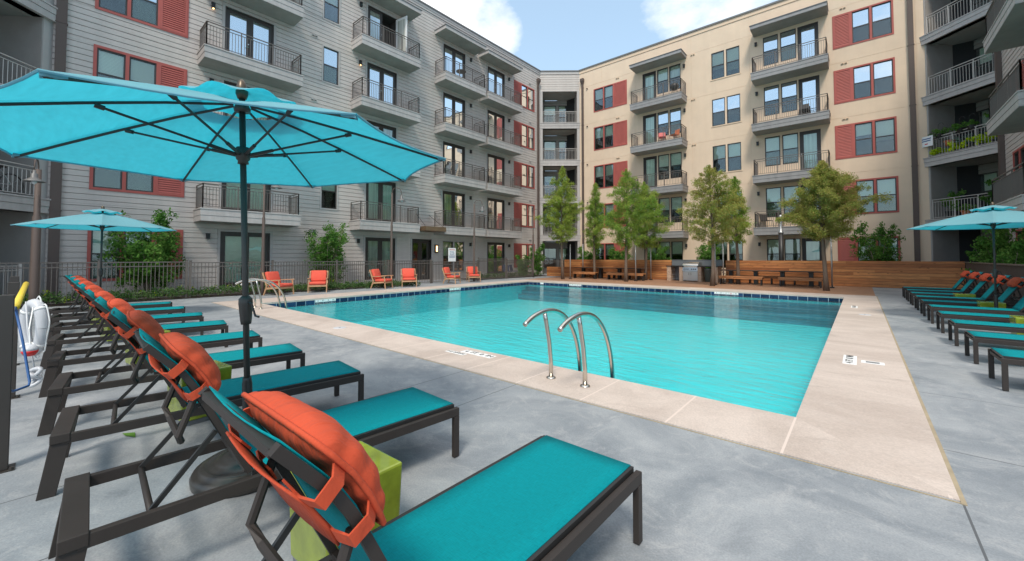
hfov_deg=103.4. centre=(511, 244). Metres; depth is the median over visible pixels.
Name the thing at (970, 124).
potted plant
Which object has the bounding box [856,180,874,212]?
window
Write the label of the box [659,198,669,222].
window
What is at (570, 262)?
steel pole
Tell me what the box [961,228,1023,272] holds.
shrub
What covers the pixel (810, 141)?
door
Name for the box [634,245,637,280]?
steel pole
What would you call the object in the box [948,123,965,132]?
potted plant
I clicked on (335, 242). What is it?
shrub
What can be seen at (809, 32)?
door
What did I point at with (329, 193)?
window
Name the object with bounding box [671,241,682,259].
window
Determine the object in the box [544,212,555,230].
window
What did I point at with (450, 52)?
door
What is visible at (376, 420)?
sun lounger
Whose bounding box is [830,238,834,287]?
steel pole
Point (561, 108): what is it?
window
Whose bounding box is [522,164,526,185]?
window
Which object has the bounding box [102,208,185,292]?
tree
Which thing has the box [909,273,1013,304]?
sun lounger
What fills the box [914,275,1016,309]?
sun lounger
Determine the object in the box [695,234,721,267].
shrub
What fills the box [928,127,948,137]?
potted plant
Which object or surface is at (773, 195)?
window
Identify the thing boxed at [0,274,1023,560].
ground
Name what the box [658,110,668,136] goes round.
window
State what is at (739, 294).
pool tile band
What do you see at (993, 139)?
potted plant
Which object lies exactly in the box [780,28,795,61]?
window
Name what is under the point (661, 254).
shrub
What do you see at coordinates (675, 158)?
window
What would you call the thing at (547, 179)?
window
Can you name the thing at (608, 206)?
window
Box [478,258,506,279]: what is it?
metal gate
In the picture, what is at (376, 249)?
door
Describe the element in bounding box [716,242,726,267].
window
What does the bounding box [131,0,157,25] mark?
window
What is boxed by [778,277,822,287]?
bench
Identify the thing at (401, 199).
street lamp
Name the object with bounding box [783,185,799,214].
window
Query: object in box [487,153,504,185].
door
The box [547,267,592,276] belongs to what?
plank planter
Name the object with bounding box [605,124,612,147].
window
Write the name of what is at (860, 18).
window
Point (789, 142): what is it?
window
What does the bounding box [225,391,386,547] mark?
head pillow
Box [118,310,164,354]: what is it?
head pillow
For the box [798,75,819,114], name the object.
door
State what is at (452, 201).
door
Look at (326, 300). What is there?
depth tile
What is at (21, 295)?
rescue hook
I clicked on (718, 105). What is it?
window
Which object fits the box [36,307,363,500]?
sun lounger
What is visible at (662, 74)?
window
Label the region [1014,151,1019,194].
window
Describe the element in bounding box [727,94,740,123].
window
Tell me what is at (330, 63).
window
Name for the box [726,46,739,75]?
window
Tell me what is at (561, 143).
window
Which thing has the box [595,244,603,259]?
window
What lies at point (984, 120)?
window
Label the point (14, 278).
square post
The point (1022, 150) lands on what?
window
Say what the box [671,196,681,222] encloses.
window
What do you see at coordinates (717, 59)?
window
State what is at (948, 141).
potted plant
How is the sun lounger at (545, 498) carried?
on the ground at (708, 498)
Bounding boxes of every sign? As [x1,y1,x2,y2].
[448,248,455,260]
[922,135,932,147]
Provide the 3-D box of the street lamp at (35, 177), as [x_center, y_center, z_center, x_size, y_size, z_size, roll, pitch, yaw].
[-12.790,-0.274,10.774,0.767,4.115,0.410,-2,-2,41]
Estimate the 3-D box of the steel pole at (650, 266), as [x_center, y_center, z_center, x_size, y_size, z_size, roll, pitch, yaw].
[8.740,1.007,25.449,0.160,2.438,0.160,-2,-2,41]
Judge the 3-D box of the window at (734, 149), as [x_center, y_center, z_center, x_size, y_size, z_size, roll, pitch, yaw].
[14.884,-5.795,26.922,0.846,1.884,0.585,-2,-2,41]
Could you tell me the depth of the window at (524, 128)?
32.97 m
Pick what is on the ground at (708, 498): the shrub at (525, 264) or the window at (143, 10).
the shrub at (525, 264)
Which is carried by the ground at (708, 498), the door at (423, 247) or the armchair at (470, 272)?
the armchair at (470, 272)
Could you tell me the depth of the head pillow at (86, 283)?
6.64 m
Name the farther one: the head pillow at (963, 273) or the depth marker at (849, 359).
the head pillow at (963, 273)
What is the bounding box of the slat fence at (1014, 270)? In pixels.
[964,262,1023,299]
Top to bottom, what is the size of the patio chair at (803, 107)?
0.882 m
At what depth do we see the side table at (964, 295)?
10.93 m
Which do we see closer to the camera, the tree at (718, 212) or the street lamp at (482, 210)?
the tree at (718, 212)
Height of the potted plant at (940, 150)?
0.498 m
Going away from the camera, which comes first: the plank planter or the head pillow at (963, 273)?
the head pillow at (963, 273)
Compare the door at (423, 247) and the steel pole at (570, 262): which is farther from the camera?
the steel pole at (570, 262)
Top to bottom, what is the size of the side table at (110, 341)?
0.450 m
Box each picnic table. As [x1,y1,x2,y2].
[574,267,649,279]
[719,270,822,286]
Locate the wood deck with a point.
(851, 290)
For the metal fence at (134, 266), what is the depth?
12.84 m
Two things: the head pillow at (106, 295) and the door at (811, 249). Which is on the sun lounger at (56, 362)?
the head pillow at (106, 295)
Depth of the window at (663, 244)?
29.64 m
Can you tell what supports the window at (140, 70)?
in the apartment building at (490, 128)
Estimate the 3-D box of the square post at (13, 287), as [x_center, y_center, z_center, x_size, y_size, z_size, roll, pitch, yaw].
[-5.170,0.985,4.174,0.140,1.190,0.140,-2,-2,41]
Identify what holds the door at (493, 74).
in the apartment building at (490, 128)
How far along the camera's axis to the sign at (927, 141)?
20.73 m
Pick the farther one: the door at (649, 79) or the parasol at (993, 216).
the door at (649, 79)
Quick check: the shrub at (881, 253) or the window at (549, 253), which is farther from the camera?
the window at (549, 253)
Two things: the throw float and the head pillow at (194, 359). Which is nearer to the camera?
the head pillow at (194, 359)
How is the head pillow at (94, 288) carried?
on the sun lounger at (55, 342)
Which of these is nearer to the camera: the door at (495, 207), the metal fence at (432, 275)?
the metal fence at (432, 275)
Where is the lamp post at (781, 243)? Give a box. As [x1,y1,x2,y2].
[778,215,783,260]
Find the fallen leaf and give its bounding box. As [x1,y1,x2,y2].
[122,432,134,436]
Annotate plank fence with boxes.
[564,259,671,279]
[726,260,965,288]
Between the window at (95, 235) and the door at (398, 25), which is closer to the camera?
the window at (95, 235)
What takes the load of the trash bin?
on the wood deck
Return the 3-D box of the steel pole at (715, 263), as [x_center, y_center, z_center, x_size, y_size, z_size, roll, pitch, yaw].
[10.547,0.844,20.991,0.160,2.488,0.160,-2,-2,41]
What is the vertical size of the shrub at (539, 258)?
2.694 m
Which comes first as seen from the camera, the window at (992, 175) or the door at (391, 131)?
the window at (992, 175)
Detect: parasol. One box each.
[0,68,445,498]
[10,206,176,320]
[907,202,1023,322]
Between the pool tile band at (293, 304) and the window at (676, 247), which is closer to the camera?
the pool tile band at (293, 304)
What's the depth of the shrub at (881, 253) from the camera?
20.13 m
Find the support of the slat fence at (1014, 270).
on the ground at (708, 498)
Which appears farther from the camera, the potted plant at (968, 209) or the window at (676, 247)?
the window at (676, 247)
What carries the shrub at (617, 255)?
on the planting soil
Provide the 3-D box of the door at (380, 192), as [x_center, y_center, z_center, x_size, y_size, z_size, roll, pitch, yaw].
[-7.754,-2.393,23.190,0.912,2.496,1.927,-2,-2,41]
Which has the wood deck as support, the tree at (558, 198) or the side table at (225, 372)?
the tree at (558, 198)
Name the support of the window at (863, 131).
in the apartment building at (851, 74)
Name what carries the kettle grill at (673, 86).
on the apartment building at (851, 74)
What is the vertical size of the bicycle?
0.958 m
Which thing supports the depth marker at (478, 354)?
on the pool coping at (791, 436)
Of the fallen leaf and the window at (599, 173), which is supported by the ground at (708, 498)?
the fallen leaf
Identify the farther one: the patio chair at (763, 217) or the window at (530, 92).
the window at (530, 92)
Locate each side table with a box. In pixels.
[100,320,122,343]
[125,329,170,364]
[167,360,231,426]
[290,441,401,560]
[953,293,975,297]
[977,301,1005,307]
[1009,315,1023,334]
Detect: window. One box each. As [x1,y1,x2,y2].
[90,231,119,278]
[93,167,121,189]
[96,48,125,79]
[99,0,127,15]
[123,232,151,277]
[126,172,152,191]
[129,57,156,84]
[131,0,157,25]
[321,185,336,208]
[323,46,338,84]
[324,0,338,23]
[443,241,452,270]
[455,242,463,270]
[522,85,526,107]
[522,125,526,146]
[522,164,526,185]
[522,204,526,225]
[522,245,526,258]
[528,88,533,110]
[528,127,533,148]
[528,166,533,187]
[528,205,533,226]
[528,245,531,265]
[544,106,555,122]
[544,141,555,158]
[544,176,555,195]
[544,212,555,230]
[544,248,555,267]
[559,106,564,117]
[559,141,566,152]
[559,248,566,266]
[594,88,602,110]
[595,127,602,149]
[595,166,603,187]
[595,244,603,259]
[604,85,612,108]
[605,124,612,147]
[605,164,612,186]
[605,204,613,225]
[605,244,613,259]
[657,67,667,94]
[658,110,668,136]
[658,154,668,179]
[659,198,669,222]
[659,242,669,259]
[669,63,680,90]
[670,107,680,134]
[670,152,681,178]
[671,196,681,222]
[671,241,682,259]
[711,50,723,79]
[712,97,724,125]
[713,144,725,172]
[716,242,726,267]
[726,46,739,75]
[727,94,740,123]
[727,142,740,170]
[729,240,742,259]
[763,34,777,66]
[764,84,778,115]
[765,135,779,166]
[766,187,781,216]
[767,239,778,260]
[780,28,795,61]
[781,80,797,112]
[782,133,798,164]
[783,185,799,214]
[784,238,800,260]
[852,7,869,42]
[853,64,870,98]
[855,122,872,155]
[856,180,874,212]
[858,238,875,260]
[871,1,891,37]
[873,59,893,94]
[875,118,894,152]
[876,178,896,211]
[878,238,898,258]
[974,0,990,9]
[974,46,993,70]
[977,108,989,141]
[979,171,998,192]
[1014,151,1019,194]
[1021,148,1023,193]
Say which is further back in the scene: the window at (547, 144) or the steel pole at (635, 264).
the window at (547, 144)
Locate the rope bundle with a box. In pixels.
[25,302,43,387]
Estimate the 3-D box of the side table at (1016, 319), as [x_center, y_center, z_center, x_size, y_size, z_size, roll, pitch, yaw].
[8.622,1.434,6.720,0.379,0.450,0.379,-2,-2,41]
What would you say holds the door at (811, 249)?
in the apartment building at (851, 74)
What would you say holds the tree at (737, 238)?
on the wood deck
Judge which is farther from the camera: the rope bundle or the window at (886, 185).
the window at (886, 185)
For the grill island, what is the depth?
24.25 m
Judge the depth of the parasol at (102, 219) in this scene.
9.28 m
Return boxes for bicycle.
[0,165,23,193]
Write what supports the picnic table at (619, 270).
on the wood deck
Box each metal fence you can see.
[0,260,187,305]
[0,264,21,293]
[188,259,431,296]
[431,260,477,282]
[507,259,531,278]
[542,259,563,273]
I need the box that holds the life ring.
[18,296,49,359]
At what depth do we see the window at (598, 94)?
33.65 m
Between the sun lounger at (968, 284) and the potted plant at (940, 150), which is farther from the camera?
the potted plant at (940, 150)
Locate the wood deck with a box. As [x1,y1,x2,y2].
[529,277,874,295]
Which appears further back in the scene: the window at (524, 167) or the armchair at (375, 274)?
the window at (524, 167)
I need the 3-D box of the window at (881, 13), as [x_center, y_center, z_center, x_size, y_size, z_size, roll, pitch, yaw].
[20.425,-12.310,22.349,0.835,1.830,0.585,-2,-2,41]
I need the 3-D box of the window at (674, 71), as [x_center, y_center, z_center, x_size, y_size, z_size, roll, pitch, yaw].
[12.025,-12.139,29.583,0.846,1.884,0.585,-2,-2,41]
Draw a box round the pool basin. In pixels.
[287,285,840,416]
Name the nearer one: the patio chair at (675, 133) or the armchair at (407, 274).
the armchair at (407, 274)
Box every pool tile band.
[267,282,528,307]
[529,282,842,302]
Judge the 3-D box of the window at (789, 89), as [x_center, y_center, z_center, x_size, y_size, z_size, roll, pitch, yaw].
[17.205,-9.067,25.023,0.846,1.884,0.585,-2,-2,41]
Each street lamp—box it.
[22,159,45,299]
[261,185,282,294]
[390,188,404,286]
[473,200,484,281]
[532,209,541,276]
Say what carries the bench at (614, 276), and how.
on the wood deck
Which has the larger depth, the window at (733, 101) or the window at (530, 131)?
the window at (530, 131)
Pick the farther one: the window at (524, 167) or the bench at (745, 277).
the window at (524, 167)
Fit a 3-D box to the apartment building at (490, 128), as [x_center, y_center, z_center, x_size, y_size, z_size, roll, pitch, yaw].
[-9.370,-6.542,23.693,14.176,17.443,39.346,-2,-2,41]
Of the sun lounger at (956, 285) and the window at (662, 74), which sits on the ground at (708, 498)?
the sun lounger at (956, 285)
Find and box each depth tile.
[315,298,335,302]
[714,292,737,294]
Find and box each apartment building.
[0,0,580,299]
[559,0,997,278]
[919,0,1023,261]
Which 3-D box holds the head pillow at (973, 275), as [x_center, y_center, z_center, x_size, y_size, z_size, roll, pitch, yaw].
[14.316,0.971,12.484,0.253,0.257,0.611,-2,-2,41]
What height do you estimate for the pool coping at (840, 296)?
0.056 m
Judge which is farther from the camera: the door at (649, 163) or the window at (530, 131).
the window at (530, 131)
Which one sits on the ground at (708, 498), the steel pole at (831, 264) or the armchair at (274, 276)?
the armchair at (274, 276)
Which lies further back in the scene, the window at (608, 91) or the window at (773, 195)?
the window at (608, 91)
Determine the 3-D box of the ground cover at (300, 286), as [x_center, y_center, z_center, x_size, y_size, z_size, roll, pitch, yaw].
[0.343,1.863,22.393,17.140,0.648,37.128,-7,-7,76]
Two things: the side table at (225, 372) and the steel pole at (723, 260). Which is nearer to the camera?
the side table at (225, 372)
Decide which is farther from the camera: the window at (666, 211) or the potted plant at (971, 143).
the window at (666, 211)
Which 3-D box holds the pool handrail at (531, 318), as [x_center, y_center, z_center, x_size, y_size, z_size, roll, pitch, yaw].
[0.524,1.431,4.902,0.116,1.343,1.200,-2,-2,41]
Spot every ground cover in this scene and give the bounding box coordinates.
[0,271,725,304]
[24,278,371,302]
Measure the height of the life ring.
0.661 m
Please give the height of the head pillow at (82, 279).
0.294 m
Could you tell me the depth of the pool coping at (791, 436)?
4.02 m
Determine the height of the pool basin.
0.786 m
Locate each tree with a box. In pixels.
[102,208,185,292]
[532,166,587,278]
[582,182,608,278]
[599,169,659,281]
[625,181,676,279]
[675,164,749,285]
[713,176,755,283]
[775,160,893,290]
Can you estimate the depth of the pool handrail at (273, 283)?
11.25 m
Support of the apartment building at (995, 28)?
on the ground at (708, 498)
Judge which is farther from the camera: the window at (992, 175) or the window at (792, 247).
the window at (792, 247)
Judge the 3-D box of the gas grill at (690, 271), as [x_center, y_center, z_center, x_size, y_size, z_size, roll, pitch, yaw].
[10.758,1.593,24.163,0.870,1.090,0.886,-2,-2,41]
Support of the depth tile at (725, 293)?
attached to the pool tile band at (739, 294)
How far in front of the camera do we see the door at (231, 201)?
17.97 m
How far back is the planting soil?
15.07 m
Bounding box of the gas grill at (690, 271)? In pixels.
[682,262,701,280]
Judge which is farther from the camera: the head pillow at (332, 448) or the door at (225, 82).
the door at (225, 82)
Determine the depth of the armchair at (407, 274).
20.17 m
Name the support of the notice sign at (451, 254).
attached to the metal fence at (432, 275)
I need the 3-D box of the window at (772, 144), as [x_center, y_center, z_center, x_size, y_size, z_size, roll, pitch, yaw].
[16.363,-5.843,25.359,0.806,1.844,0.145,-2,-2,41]
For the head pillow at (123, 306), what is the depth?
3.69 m
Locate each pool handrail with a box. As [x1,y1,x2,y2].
[235,278,280,307]
[240,279,286,308]
[523,308,581,378]
[557,312,614,387]
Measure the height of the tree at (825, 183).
5.684 m
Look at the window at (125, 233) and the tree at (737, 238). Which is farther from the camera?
the tree at (737, 238)
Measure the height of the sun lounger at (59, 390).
1.072 m
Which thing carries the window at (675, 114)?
in the apartment building at (851, 74)
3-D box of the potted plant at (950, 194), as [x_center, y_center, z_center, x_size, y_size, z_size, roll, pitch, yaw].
[22.040,-2.035,20.194,0.985,1.482,0.964,-2,-2,41]
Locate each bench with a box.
[573,272,597,278]
[586,271,647,278]
[607,272,645,280]
[718,275,763,285]
[727,275,820,285]
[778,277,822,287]
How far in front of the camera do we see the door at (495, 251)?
30.06 m
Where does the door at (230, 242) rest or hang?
in the apartment building at (490, 128)
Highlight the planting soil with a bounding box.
[20,275,725,307]
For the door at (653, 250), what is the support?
in the apartment building at (851, 74)
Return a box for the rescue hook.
[11,282,30,391]
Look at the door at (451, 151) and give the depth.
27.15 m
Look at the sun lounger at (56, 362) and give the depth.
4.67 m
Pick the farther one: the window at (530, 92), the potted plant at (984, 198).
the window at (530, 92)
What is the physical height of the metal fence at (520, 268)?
1.335 m
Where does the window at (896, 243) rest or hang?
in the apartment building at (851, 74)
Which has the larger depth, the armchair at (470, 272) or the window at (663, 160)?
the window at (663, 160)
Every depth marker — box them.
[460,350,495,357]
[842,355,856,364]
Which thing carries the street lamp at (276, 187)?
on the ground at (708, 498)
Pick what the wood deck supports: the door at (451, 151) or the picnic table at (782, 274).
the picnic table at (782, 274)
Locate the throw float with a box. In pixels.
[20,307,38,356]
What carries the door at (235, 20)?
in the apartment building at (490, 128)
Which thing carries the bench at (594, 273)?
on the wood deck
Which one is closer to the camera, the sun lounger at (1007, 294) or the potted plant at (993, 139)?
the sun lounger at (1007, 294)
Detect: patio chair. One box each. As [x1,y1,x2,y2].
[658,132,665,141]
[669,129,679,138]
[759,214,773,226]
[800,104,809,111]
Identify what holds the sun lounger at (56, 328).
on the ground at (708, 498)
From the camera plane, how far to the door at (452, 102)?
27.26 m
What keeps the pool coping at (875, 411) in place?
on the ground at (708, 498)
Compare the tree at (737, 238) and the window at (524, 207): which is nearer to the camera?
the tree at (737, 238)
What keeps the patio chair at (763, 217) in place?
on the apartment building at (851, 74)
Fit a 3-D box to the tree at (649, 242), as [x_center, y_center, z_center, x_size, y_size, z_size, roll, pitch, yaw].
[8.644,-0.881,25.416,2.698,6.242,2.853,-2,-2,41]
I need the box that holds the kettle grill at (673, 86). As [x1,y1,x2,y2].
[670,83,678,90]
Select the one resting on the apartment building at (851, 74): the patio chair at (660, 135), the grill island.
the patio chair at (660, 135)
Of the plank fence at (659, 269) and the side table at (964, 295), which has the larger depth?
the plank fence at (659, 269)
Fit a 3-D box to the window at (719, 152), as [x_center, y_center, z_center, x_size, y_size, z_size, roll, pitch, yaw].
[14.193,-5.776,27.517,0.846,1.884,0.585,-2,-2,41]
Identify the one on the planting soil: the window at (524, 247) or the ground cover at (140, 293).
the ground cover at (140, 293)
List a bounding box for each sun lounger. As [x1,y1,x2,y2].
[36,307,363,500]
[37,296,304,436]
[38,289,262,397]
[40,283,227,368]
[47,279,203,339]
[48,328,458,560]
[49,274,171,323]
[50,277,184,324]
[198,386,642,560]
[902,271,985,297]
[906,272,997,300]
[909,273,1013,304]
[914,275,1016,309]
[920,277,1023,315]
[927,296,1023,323]
[936,311,1020,332]
[948,319,1023,345]
[964,330,1023,363]
[988,347,1023,390]
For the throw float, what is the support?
hanging from the life ring
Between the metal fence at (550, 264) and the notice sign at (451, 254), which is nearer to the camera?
the notice sign at (451, 254)
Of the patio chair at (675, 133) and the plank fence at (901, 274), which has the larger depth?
the patio chair at (675, 133)
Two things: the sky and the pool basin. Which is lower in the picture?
the pool basin
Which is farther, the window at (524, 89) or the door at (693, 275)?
the window at (524, 89)
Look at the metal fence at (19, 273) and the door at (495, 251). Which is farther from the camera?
the door at (495, 251)
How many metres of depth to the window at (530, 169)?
33.52 m
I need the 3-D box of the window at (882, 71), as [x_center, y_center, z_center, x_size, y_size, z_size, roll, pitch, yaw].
[20.425,-9.100,22.249,0.835,1.830,0.585,-2,-2,41]
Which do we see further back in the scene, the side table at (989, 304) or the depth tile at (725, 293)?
the depth tile at (725, 293)
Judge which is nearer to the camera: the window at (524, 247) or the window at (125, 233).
the window at (125, 233)
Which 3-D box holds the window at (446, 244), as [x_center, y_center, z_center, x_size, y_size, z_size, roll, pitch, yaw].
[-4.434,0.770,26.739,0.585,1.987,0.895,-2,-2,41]
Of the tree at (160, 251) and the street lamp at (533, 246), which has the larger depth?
the street lamp at (533, 246)
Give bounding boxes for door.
[216,231,269,285]
[221,183,270,212]
[223,80,270,119]
[225,6,273,64]
[363,182,395,221]
[365,237,394,279]
[367,62,396,105]
[367,120,395,138]
[368,5,406,51]
[412,240,429,279]
[441,92,464,127]
[443,44,464,77]
[443,141,464,176]
[443,191,464,226]
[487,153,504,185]
[487,198,504,229]
[487,242,504,273]
[488,66,504,94]
[488,110,504,141]
[642,71,655,100]
[643,113,656,143]
[643,156,656,187]
[644,242,657,259]
[683,271,689,279]
[690,272,696,279]
[797,21,818,60]
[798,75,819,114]
[800,129,820,169]
[802,238,821,260]
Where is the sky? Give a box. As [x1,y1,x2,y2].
[421,0,776,69]
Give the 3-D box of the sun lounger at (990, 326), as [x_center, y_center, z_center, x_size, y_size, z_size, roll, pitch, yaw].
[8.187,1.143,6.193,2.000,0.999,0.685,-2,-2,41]
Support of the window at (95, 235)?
in the apartment building at (490, 128)
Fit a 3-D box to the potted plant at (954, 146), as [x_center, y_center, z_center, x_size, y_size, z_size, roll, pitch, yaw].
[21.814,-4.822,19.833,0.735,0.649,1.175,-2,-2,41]
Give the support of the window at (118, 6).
in the apartment building at (490, 128)
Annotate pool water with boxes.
[281,284,841,414]
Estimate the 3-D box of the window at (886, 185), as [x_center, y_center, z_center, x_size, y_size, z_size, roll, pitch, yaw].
[20.281,-2.684,21.884,0.795,1.790,0.145,-2,-2,41]
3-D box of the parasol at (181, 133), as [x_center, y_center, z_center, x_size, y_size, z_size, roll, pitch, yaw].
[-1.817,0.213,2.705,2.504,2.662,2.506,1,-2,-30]
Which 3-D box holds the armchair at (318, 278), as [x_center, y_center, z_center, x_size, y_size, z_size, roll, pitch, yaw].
[-8.084,1.533,16.864,0.740,0.897,0.851,1,-2,-21]
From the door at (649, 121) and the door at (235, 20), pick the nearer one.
the door at (235, 20)
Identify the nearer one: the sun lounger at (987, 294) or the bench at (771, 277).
the sun lounger at (987, 294)
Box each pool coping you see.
[212,302,959,500]
[223,279,528,303]
[527,279,864,298]
[796,296,959,499]
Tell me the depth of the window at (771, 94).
25.58 m
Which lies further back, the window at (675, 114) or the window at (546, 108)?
the window at (546, 108)
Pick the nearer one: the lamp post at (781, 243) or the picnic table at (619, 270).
the lamp post at (781, 243)
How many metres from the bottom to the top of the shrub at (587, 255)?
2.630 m
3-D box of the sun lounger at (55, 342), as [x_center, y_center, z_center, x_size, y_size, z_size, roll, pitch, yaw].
[-5.537,1.104,6.115,2.000,1.072,0.685,2,-2,-40]
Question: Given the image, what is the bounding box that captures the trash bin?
[704,268,710,281]
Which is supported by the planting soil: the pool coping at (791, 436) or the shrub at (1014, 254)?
the shrub at (1014, 254)
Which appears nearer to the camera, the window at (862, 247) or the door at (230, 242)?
the door at (230, 242)
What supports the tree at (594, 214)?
on the wood deck
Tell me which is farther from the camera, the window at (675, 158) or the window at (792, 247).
the window at (675, 158)
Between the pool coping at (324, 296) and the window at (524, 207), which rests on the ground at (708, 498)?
the pool coping at (324, 296)
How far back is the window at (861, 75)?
22.79 m
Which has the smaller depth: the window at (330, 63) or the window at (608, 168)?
the window at (330, 63)
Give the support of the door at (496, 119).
in the apartment building at (490, 128)
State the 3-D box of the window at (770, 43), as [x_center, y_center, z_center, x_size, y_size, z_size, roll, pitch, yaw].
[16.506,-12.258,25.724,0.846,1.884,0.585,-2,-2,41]
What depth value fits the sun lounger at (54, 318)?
7.92 m
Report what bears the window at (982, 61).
in the apartment building at (995, 28)
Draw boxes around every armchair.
[262,271,294,295]
[307,270,327,291]
[369,269,392,288]
[401,268,416,286]
[442,267,460,283]
[466,266,480,281]
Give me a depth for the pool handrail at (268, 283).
11.61 m
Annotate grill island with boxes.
[667,260,722,282]
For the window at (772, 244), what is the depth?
25.27 m
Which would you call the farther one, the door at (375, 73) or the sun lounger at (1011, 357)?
the door at (375, 73)
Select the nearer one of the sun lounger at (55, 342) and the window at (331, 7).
the sun lounger at (55, 342)
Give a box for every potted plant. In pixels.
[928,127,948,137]
[929,147,949,155]
[934,136,957,145]
[940,189,966,217]
[947,140,966,151]
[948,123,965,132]
[952,133,980,148]
[952,203,976,214]
[960,119,979,129]
[966,134,992,146]
[978,178,998,203]
[984,132,996,142]
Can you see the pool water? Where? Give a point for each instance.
(562, 289)
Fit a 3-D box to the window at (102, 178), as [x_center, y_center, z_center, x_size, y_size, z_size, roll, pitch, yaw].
[-14.647,-2.910,14.654,0.145,1.770,0.745,-2,-2,41]
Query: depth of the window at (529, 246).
33.17 m
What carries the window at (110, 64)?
in the apartment building at (490, 128)
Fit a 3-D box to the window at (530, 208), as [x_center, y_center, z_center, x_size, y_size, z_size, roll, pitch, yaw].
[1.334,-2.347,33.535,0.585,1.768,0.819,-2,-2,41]
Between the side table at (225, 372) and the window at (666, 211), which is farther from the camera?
the window at (666, 211)
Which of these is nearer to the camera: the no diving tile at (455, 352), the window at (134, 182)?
the no diving tile at (455, 352)
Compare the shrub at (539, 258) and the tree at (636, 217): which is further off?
the shrub at (539, 258)
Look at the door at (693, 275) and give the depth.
23.75 m
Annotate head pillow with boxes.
[71,278,87,292]
[75,281,94,298]
[81,285,103,305]
[89,291,114,317]
[101,298,134,331]
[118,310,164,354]
[148,332,220,402]
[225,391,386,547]
[960,271,970,277]
[969,272,980,279]
[979,273,992,282]
[991,275,1009,284]
[1007,277,1023,288]
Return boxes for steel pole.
[569,244,571,278]
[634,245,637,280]
[649,247,652,279]
[714,242,717,284]
[722,239,725,283]
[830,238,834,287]
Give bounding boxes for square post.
[0,294,15,473]
[7,282,19,398]
[10,276,19,364]
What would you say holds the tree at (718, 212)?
on the wood deck
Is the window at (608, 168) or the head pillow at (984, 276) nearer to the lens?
the head pillow at (984, 276)
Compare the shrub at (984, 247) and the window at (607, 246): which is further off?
the window at (607, 246)
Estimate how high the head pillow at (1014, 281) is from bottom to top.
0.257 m
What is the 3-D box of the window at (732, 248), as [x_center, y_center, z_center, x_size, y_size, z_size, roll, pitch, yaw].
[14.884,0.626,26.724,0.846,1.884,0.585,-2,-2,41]
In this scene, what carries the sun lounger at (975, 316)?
on the ground at (708, 498)
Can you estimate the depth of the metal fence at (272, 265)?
17.26 m
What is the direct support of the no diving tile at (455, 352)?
on the pool coping at (791, 436)
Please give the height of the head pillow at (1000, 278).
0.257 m
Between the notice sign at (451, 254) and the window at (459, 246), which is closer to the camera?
the notice sign at (451, 254)
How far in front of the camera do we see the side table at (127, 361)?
5.33 m
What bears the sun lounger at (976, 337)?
on the ground at (708, 498)
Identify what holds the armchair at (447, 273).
on the ground at (708, 498)
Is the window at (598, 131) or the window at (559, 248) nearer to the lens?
the window at (598, 131)
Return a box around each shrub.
[302,220,349,283]
[514,253,528,275]
[529,242,545,275]
[577,245,600,259]
[606,246,632,259]
[647,244,671,259]
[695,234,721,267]
[849,221,905,260]
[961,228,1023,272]
[991,238,1023,263]
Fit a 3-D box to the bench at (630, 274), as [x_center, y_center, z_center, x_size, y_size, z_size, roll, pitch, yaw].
[7.131,2.002,25.351,2.450,0.443,0.398,-2,-2,41]
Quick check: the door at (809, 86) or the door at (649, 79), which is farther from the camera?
the door at (649, 79)
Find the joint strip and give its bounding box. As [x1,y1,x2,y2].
[211,296,967,505]
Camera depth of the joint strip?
3.29 m
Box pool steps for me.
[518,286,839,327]
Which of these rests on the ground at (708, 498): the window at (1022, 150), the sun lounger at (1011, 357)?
the sun lounger at (1011, 357)
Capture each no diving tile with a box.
[446,350,465,354]
[861,360,884,365]
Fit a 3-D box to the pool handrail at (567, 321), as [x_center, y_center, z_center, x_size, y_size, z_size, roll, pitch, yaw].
[0.874,1.421,4.588,0.116,1.343,1.200,-2,-2,41]
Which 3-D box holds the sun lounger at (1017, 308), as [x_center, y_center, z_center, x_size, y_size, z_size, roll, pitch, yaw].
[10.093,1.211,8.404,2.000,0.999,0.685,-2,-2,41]
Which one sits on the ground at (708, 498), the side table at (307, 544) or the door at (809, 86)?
the side table at (307, 544)
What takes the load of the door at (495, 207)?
in the apartment building at (490, 128)
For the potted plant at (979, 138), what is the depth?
18.77 m
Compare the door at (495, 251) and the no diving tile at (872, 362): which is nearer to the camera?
the no diving tile at (872, 362)
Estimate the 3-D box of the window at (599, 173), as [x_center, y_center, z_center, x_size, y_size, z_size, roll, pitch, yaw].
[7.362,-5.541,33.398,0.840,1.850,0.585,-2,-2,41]
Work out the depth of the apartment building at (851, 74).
24.97 m
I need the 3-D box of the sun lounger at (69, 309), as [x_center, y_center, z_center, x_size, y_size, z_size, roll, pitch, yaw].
[-8.903,1.194,9.026,2.000,1.072,0.685,1,-2,-37]
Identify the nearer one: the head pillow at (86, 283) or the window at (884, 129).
the head pillow at (86, 283)
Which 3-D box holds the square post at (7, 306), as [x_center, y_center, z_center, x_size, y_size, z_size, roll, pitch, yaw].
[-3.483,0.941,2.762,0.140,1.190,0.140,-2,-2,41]

